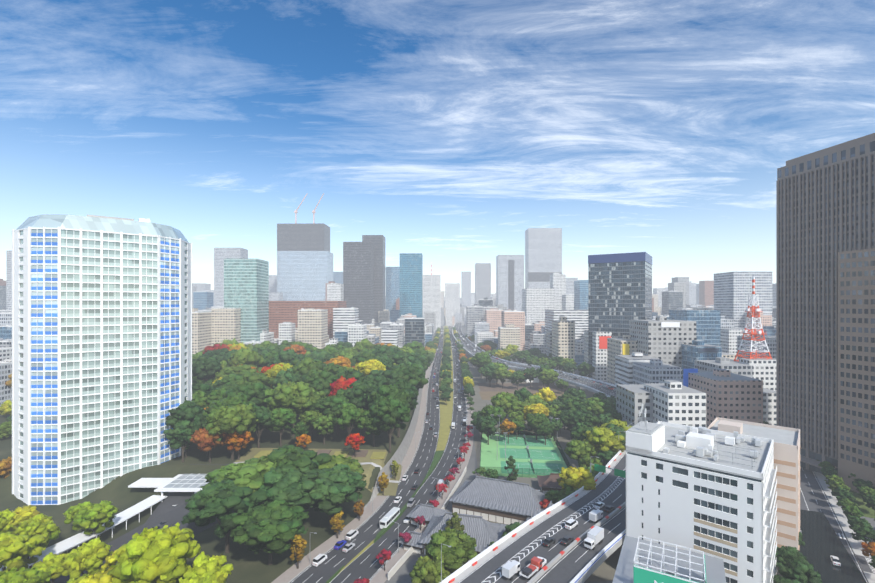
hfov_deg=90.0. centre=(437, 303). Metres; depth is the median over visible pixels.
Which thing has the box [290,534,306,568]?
oval tree
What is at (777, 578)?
tree
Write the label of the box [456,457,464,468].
tree
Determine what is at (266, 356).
tree
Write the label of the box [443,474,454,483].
tree
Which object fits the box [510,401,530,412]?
tree
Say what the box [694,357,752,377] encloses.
building
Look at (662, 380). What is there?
building
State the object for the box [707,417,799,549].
tan building
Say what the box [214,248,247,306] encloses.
skyscraper
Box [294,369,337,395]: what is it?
tree
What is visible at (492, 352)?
tree
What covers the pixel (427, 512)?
temple gate house
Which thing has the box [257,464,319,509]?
big tree
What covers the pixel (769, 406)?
building
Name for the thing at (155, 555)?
big tree
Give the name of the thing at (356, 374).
tree
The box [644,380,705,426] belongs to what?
office building
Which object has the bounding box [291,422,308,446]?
tree
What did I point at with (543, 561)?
van
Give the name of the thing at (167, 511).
hotel driveway
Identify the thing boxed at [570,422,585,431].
tree
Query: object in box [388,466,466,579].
temple boundary wall
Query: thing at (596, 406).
tree
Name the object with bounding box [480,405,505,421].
tree
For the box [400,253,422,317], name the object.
skyscraper
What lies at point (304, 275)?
skyscraper
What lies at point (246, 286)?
skyscraper
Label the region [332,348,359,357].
tree
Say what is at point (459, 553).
big tree
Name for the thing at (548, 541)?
car
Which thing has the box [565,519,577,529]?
van
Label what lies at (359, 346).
tree
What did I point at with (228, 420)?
big tree
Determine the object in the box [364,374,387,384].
tree
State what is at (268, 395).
big tree
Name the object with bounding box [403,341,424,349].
tree
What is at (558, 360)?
tree
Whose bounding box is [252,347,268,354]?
tree
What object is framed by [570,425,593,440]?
big tree
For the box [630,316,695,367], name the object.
office building
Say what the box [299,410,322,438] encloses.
big tree
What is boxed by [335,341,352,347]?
tree
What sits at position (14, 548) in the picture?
big tree
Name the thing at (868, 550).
tree
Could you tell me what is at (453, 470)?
tree
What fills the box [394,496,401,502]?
car
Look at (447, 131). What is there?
sky
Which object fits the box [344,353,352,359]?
tree
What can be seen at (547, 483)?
temple pavilion
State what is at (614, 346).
building
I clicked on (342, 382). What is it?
tree
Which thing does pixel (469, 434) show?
tree
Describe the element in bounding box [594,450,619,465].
tree
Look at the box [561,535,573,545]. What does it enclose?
car
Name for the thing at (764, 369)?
lattice tower
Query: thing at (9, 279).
building
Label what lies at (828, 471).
tree
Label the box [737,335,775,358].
building
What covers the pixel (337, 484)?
big tree
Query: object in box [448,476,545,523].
temple main hall
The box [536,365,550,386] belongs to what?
tree
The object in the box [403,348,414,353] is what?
tree
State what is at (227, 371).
tree
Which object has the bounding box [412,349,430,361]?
tree
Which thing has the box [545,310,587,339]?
building
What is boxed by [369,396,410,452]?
big tree
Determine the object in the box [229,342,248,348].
tree
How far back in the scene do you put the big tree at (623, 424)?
218.87 m
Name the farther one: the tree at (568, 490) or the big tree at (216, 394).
the big tree at (216, 394)
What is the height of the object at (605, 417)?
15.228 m
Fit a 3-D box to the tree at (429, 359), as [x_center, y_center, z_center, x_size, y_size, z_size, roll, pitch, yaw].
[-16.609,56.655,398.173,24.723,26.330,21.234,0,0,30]
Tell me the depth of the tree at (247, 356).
306.71 m
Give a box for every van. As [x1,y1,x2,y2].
[312,554,326,566]
[346,530,357,539]
[407,498,414,507]
[531,556,545,570]
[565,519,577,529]
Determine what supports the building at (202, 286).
on the ground at (401, 574)
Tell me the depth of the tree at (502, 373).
387.27 m
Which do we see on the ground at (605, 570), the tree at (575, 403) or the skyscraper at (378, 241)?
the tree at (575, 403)
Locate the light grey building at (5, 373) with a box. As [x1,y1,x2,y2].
[0,278,775,405]
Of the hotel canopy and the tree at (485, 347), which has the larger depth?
the tree at (485, 347)
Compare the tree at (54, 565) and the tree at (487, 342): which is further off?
the tree at (487, 342)
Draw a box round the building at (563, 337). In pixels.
[552,316,655,373]
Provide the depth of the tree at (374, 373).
281.52 m
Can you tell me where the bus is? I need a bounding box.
[379,507,399,528]
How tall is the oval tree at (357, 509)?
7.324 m
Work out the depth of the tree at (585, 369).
406.88 m
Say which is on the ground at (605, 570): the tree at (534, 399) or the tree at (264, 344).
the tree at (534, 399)
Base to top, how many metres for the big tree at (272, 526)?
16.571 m
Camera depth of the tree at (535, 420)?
239.84 m
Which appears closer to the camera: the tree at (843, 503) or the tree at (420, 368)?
the tree at (843, 503)
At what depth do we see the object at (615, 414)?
245.39 m
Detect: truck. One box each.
[436,479,443,489]
[502,560,519,579]
[584,526,603,549]
[589,509,602,522]
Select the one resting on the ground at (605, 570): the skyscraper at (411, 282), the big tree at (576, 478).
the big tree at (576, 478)
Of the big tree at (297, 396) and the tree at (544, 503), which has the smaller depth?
the tree at (544, 503)
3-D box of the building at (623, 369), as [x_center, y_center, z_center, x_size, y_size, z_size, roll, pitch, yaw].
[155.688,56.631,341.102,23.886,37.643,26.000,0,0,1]
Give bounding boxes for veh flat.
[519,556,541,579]
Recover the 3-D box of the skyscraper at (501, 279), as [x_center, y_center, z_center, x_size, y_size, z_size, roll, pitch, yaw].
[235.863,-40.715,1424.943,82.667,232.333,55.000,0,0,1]
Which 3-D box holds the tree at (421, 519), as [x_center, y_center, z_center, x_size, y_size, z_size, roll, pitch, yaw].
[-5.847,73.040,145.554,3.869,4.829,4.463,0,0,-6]
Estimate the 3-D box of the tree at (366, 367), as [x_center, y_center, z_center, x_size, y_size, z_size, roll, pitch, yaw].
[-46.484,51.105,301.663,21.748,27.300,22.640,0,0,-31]
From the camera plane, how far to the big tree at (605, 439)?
193.36 m
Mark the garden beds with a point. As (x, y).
(369, 460)
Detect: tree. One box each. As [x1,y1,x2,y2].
[0,400,11,415]
[0,421,11,439]
[0,457,11,478]
[0,508,18,565]
[0,533,45,573]
[0,567,50,582]
[5,374,11,386]
[8,505,40,534]
[15,519,49,568]
[19,513,52,533]
[26,521,59,542]
[33,552,69,582]
[63,501,95,531]
[63,537,112,579]
[67,574,90,582]
[72,500,118,538]
[79,570,112,582]
[100,549,119,573]
[107,522,200,582]
[163,420,198,461]
[165,398,204,428]
[176,438,190,457]
[179,551,232,582]
[181,478,268,553]
[189,428,226,462]
[192,353,199,358]
[192,355,221,380]
[192,376,204,383]
[192,382,217,395]
[192,390,208,407]
[193,413,209,456]
[200,455,278,502]
[201,348,228,357]
[202,343,229,353]
[203,393,256,451]
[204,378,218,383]
[204,388,228,403]
[204,403,258,459]
[213,352,224,360]
[215,365,257,378]
[215,372,246,387]
[218,349,236,362]
[220,338,237,345]
[220,359,229,368]
[222,381,270,405]
[224,429,253,459]
[226,347,264,367]
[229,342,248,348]
[229,345,240,350]
[229,500,308,564]
[236,371,273,388]
[245,343,258,347]
[251,404,273,447]
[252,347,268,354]
[253,341,279,349]
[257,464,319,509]
[258,388,289,410]
[259,364,282,388]
[262,350,279,366]
[265,363,291,386]
[266,345,282,351]
[266,444,332,469]
[267,348,299,366]
[267,408,296,445]
[269,381,317,435]
[272,367,301,388]
[280,340,294,346]
[283,344,306,354]
[285,358,301,366]
[288,341,313,350]
[290,357,328,374]
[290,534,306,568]
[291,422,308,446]
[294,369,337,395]
[295,434,311,448]
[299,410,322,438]
[302,396,324,431]
[305,350,333,360]
[308,464,366,526]
[311,388,325,398]
[312,356,325,361]
[312,414,336,443]
[318,345,338,354]
[318,454,365,479]
[320,394,348,434]
[323,344,345,350]
[323,356,350,366]
[326,362,347,374]
[328,375,356,395]
[330,511,344,537]
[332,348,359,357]
[333,401,362,445]
[334,367,364,381]
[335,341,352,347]
[336,388,363,400]
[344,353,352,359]
[344,380,378,431]
[344,433,365,456]
[350,352,374,363]
[351,338,374,351]
[352,409,366,435]
[353,500,363,520]
[353,578,369,582]
[354,359,386,375]
[357,409,381,446]
[360,348,374,353]
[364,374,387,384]
[365,370,382,376]
[368,384,409,441]
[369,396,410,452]
[370,345,399,356]
[372,354,393,370]
[375,342,393,345]
[375,549,391,570]
[378,472,388,494]
[380,370,400,384]
[386,350,410,364]
[390,378,418,436]
[390,460,399,479]
[392,363,428,388]
[398,361,425,389]
[399,532,411,542]
[401,352,426,371]
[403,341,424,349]
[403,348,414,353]
[409,556,450,582]
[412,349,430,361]
[414,515,425,529]
[415,352,432,370]
[425,528,476,574]
[429,500,439,506]
[436,483,447,495]
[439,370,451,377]
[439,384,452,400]
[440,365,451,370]
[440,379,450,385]
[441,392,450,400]
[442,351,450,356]
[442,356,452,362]
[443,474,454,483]
[444,512,464,530]
[449,467,459,476]
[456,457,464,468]
[459,445,468,456]
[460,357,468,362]
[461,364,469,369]
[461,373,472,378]
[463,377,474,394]
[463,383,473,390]
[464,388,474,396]
[464,432,472,441]
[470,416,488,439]
[471,353,491,377]
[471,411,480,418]
[472,467,486,475]
[476,351,490,358]
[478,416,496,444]
[480,345,490,350]
[480,362,498,386]
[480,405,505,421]
[483,340,492,345]
[483,468,498,478]
[490,349,498,355]
[491,392,518,419]
[492,367,512,387]
[493,350,510,358]
[493,362,506,383]
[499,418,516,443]
[501,522,520,536]
[503,344,518,358]
[504,347,513,353]
[504,455,518,480]
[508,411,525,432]
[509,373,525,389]
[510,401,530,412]
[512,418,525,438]
[513,350,531,362]
[514,387,532,401]
[523,367,538,387]
[523,403,549,419]
[524,355,538,362]
[524,394,548,406]
[526,413,548,439]
[527,359,539,364]
[528,347,541,355]
[533,387,556,402]
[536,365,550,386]
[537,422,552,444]
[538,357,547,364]
[538,368,558,385]
[539,499,549,508]
[542,490,566,503]
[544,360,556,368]
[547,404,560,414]
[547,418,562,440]
[548,356,562,369]
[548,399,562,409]
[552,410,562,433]
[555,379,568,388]
[556,466,596,489]
[557,394,573,402]
[559,409,582,438]
[560,484,579,495]
[561,358,576,365]
[561,397,587,410]
[562,362,576,372]
[564,388,586,398]
[564,439,595,466]
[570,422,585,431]
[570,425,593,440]
[577,362,594,376]
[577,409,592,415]
[578,455,603,467]
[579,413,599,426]
[581,398,614,427]
[582,426,624,465]
[585,466,598,474]
[591,444,599,457]
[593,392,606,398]
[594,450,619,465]
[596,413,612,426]
[601,419,632,452]
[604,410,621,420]
[605,423,625,449]
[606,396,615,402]
[771,574,790,582]
[775,546,808,564]
[776,560,822,582]
[778,579,801,582]
[798,531,804,545]
[818,461,834,468]
[821,467,837,475]
[824,474,844,484]
[828,481,850,490]
[831,487,855,500]
[836,498,857,508]
[842,505,863,518]
[847,516,872,529]
[850,526,874,543]
[852,478,874,490]
[858,486,874,497]
[861,542,874,556]
[862,495,874,510]
[869,555,874,567]
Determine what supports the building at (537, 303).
on the ground at (401, 574)
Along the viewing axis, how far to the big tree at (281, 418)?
204.18 m
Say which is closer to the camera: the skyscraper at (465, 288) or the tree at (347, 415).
the tree at (347, 415)
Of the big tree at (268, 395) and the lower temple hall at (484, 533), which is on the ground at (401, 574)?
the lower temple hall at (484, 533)
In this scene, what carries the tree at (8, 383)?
on the ground at (401, 574)
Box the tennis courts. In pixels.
[480,414,570,477]
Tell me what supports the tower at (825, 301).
on the ground at (401, 574)
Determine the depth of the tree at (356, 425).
218.51 m
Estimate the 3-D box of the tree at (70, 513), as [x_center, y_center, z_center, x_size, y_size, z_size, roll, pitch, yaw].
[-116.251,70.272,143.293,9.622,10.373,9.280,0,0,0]
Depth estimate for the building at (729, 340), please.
476.69 m
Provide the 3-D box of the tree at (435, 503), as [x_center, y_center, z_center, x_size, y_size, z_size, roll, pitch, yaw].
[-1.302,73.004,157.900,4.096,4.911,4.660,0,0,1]
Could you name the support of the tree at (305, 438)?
on the park ground at (248, 565)
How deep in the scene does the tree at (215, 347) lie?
359.06 m
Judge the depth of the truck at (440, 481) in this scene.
178.63 m
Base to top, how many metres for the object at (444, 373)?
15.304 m
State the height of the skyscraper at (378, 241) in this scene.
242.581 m
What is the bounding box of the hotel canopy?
[0,473,208,570]
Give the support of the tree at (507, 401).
on the ground at (605, 570)
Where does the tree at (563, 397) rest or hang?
on the ground at (605, 570)
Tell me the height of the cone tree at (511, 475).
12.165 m
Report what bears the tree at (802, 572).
on the road at (822, 541)
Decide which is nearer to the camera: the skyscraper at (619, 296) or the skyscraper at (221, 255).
the skyscraper at (619, 296)
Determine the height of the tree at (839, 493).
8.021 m
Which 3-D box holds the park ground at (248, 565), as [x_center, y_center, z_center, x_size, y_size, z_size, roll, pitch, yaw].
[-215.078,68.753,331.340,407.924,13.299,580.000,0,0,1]
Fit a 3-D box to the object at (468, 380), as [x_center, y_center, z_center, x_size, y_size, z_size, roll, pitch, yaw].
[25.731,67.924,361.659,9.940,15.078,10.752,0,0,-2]
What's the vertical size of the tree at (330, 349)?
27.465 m
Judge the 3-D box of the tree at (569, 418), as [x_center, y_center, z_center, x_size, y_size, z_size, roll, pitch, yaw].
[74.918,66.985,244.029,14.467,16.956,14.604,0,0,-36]
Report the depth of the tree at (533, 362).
469.06 m
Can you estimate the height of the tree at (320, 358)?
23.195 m
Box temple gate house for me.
[407,504,447,526]
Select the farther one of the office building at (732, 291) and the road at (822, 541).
the office building at (732, 291)
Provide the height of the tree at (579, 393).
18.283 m
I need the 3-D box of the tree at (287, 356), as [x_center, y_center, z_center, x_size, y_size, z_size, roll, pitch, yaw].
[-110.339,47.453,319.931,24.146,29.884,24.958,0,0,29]
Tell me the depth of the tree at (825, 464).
187.58 m
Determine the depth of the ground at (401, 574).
161.42 m
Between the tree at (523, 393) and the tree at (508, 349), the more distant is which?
the tree at (508, 349)
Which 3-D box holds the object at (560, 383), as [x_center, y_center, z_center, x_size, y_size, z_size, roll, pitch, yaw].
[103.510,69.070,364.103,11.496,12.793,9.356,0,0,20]
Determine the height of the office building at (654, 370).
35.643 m
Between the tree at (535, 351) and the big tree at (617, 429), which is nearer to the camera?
the big tree at (617, 429)
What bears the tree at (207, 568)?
on the park ground at (248, 565)
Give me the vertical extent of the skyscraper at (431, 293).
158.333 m
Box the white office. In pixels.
[626,403,776,582]
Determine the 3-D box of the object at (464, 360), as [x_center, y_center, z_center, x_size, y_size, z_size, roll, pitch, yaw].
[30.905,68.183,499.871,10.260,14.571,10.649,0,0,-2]
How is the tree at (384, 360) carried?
on the park ground at (248, 565)
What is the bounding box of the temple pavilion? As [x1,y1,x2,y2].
[537,473,561,492]
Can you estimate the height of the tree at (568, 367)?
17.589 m
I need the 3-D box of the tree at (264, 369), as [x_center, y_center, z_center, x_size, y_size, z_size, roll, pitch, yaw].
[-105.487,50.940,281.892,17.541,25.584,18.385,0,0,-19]
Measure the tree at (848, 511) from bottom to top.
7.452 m
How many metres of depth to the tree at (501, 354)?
529.08 m
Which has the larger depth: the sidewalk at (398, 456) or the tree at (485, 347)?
the tree at (485, 347)
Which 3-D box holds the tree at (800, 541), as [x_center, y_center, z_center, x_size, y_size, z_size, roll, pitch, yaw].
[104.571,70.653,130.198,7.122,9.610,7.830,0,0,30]
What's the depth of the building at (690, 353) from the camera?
334.10 m
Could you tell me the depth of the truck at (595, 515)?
130.55 m
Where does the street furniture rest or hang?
on the road at (429, 455)
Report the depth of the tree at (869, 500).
155.46 m
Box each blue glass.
[0,292,668,366]
[757,326,775,335]
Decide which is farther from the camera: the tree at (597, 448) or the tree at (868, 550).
the tree at (597, 448)
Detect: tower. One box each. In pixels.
[12,214,191,504]
[730,277,775,390]
[776,133,874,492]
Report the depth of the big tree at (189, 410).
189.85 m
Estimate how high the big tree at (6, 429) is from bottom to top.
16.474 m
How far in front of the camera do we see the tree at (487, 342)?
691.21 m
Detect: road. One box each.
[271,326,473,582]
[775,509,866,582]
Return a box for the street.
[800,467,874,582]
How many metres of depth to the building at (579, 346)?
518.01 m
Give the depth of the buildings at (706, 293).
1377.89 m
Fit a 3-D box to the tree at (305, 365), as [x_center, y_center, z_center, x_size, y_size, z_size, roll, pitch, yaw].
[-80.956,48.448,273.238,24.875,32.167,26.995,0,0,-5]
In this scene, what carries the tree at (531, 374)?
on the ground at (605, 570)
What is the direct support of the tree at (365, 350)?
on the park ground at (248, 565)
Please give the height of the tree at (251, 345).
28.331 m
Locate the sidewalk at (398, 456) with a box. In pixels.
[363,370,426,509]
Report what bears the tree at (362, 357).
on the park ground at (248, 565)
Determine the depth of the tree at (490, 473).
178.08 m
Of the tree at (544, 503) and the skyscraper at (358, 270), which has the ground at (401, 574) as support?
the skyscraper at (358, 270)
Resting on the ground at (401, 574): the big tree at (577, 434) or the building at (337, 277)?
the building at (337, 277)
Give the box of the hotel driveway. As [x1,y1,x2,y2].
[50,464,233,582]
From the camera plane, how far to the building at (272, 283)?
1504.45 m
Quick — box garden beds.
[234,448,402,495]
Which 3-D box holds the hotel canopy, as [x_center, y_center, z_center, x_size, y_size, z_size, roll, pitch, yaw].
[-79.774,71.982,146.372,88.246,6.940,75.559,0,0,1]
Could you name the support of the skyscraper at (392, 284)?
on the ground at (401, 574)
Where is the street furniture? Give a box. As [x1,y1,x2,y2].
[310,338,625,581]
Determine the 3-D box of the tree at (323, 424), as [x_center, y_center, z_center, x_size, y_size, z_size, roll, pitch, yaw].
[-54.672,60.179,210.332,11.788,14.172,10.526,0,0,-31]
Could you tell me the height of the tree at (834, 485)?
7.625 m
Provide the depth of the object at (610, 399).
287.98 m
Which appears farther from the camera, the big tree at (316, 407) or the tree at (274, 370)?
the tree at (274, 370)
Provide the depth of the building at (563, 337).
464.95 m
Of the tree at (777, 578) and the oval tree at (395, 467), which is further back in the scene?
the oval tree at (395, 467)
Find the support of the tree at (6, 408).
on the ground at (401, 574)
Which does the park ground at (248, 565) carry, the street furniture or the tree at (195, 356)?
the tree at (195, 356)
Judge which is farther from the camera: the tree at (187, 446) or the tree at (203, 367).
the tree at (203, 367)
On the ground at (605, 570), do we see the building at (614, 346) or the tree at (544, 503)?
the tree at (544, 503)
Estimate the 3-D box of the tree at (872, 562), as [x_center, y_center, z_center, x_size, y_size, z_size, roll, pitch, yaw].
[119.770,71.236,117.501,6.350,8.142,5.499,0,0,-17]
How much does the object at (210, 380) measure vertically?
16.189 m
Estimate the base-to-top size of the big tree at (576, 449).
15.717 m
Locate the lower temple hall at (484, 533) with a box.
[418,512,506,560]
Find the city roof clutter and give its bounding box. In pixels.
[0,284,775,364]
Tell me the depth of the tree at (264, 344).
389.89 m
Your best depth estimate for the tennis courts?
217.72 m
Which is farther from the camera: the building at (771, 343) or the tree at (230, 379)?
the building at (771, 343)
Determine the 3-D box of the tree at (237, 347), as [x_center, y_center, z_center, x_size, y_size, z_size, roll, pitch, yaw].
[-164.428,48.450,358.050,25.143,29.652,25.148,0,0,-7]
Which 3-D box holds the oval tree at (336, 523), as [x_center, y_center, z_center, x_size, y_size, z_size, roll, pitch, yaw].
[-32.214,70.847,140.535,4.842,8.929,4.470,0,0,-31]
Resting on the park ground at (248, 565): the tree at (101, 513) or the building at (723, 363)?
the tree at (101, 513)
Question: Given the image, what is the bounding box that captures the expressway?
[440,323,625,582]
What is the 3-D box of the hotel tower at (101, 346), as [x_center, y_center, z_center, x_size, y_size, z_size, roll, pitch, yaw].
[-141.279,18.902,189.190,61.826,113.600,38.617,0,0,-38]
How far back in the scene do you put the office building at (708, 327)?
447.07 m
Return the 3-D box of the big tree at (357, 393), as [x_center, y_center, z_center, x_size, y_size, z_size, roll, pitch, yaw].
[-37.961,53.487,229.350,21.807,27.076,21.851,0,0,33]
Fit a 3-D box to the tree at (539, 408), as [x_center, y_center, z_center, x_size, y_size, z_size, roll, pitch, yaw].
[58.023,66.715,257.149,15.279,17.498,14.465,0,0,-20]
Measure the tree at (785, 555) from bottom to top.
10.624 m
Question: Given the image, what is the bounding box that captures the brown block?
[269,301,346,338]
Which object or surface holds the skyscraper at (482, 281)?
on the ground at (401, 574)
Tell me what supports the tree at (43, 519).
on the park ground at (248, 565)
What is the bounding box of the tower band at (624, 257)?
[588,252,651,264]
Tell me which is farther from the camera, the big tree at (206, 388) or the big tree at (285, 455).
the big tree at (206, 388)
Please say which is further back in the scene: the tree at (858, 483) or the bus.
the tree at (858, 483)
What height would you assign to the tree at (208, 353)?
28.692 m
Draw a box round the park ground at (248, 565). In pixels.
[0,389,418,582]
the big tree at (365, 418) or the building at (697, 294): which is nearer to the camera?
the big tree at (365, 418)
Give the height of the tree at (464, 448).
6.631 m
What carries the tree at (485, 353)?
on the ground at (605, 570)
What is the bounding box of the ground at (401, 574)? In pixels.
[385,323,874,582]
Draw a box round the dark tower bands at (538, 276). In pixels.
[508,260,561,310]
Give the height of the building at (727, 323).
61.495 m
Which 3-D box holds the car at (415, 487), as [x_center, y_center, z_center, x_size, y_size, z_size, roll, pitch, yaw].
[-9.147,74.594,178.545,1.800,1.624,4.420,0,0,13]
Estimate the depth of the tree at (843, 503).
153.09 m
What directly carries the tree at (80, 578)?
on the park ground at (248, 565)
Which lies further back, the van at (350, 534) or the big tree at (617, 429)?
the big tree at (617, 429)
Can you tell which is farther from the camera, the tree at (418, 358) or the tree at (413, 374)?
the tree at (418, 358)
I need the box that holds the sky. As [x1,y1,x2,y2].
[0,0,874,297]
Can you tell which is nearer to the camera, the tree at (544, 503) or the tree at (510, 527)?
the tree at (510, 527)
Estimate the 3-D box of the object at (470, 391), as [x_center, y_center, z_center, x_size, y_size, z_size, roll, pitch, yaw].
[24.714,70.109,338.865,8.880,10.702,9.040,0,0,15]
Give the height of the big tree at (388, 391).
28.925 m
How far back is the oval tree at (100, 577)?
94.23 m
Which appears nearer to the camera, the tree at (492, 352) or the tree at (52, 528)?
the tree at (52, 528)
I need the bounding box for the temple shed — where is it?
[399,531,424,553]
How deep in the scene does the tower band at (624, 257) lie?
425.30 m
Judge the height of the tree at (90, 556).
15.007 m
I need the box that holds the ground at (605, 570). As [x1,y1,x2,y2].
[469,368,622,580]
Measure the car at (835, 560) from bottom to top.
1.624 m
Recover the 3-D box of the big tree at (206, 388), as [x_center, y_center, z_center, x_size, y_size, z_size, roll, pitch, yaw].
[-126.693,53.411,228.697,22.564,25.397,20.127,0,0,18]
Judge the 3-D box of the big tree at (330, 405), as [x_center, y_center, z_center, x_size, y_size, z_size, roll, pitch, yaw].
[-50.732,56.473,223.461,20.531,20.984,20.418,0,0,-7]
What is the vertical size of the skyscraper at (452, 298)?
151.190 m
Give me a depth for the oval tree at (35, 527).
121.53 m
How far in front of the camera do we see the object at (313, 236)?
1303.19 m
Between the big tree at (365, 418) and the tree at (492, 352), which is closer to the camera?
the big tree at (365, 418)
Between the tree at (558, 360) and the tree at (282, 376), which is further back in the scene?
the tree at (558, 360)
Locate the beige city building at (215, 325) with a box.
[3,291,775,361]
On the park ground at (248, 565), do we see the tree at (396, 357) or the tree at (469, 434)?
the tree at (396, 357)
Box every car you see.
[334,540,346,549]
[342,542,354,552]
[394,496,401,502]
[403,516,410,522]
[412,484,417,489]
[542,536,555,547]
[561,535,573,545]
[594,502,604,509]
[604,505,614,512]
[830,555,840,566]
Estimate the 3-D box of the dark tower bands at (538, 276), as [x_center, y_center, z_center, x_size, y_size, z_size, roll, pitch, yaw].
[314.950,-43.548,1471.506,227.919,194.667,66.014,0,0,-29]
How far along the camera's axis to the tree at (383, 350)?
351.40 m
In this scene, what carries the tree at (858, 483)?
on the street
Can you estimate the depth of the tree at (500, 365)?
408.66 m
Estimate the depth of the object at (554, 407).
272.56 m
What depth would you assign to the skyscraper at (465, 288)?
2098.31 m
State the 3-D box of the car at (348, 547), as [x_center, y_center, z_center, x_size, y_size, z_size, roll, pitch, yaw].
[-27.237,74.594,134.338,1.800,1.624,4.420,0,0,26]
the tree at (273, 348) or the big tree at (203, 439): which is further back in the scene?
the tree at (273, 348)
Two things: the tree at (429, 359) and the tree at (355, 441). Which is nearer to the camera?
the tree at (355, 441)
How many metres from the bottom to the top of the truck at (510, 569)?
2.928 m
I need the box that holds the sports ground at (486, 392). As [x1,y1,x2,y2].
[477,374,566,399]
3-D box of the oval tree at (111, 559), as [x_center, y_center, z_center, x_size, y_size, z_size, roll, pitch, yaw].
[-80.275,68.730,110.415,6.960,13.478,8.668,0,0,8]
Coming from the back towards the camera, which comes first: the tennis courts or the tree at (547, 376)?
the tree at (547, 376)
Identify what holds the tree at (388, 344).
on the park ground at (248, 565)
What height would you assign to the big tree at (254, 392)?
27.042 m
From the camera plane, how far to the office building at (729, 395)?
233.11 m
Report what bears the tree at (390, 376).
on the park ground at (248, 565)
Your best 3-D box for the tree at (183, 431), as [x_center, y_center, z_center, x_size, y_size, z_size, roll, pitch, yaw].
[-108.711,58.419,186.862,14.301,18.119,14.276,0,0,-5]
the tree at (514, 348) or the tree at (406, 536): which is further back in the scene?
the tree at (514, 348)
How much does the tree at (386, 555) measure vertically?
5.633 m
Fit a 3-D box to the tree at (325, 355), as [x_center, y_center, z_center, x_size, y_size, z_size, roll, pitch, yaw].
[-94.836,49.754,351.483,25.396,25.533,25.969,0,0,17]
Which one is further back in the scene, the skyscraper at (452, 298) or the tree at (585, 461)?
the skyscraper at (452, 298)
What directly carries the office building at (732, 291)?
on the ground at (401, 574)
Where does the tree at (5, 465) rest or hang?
on the park ground at (248, 565)
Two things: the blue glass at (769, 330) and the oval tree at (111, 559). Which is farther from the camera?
the blue glass at (769, 330)
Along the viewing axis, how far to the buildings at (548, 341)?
524.35 m
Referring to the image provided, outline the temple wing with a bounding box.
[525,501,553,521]

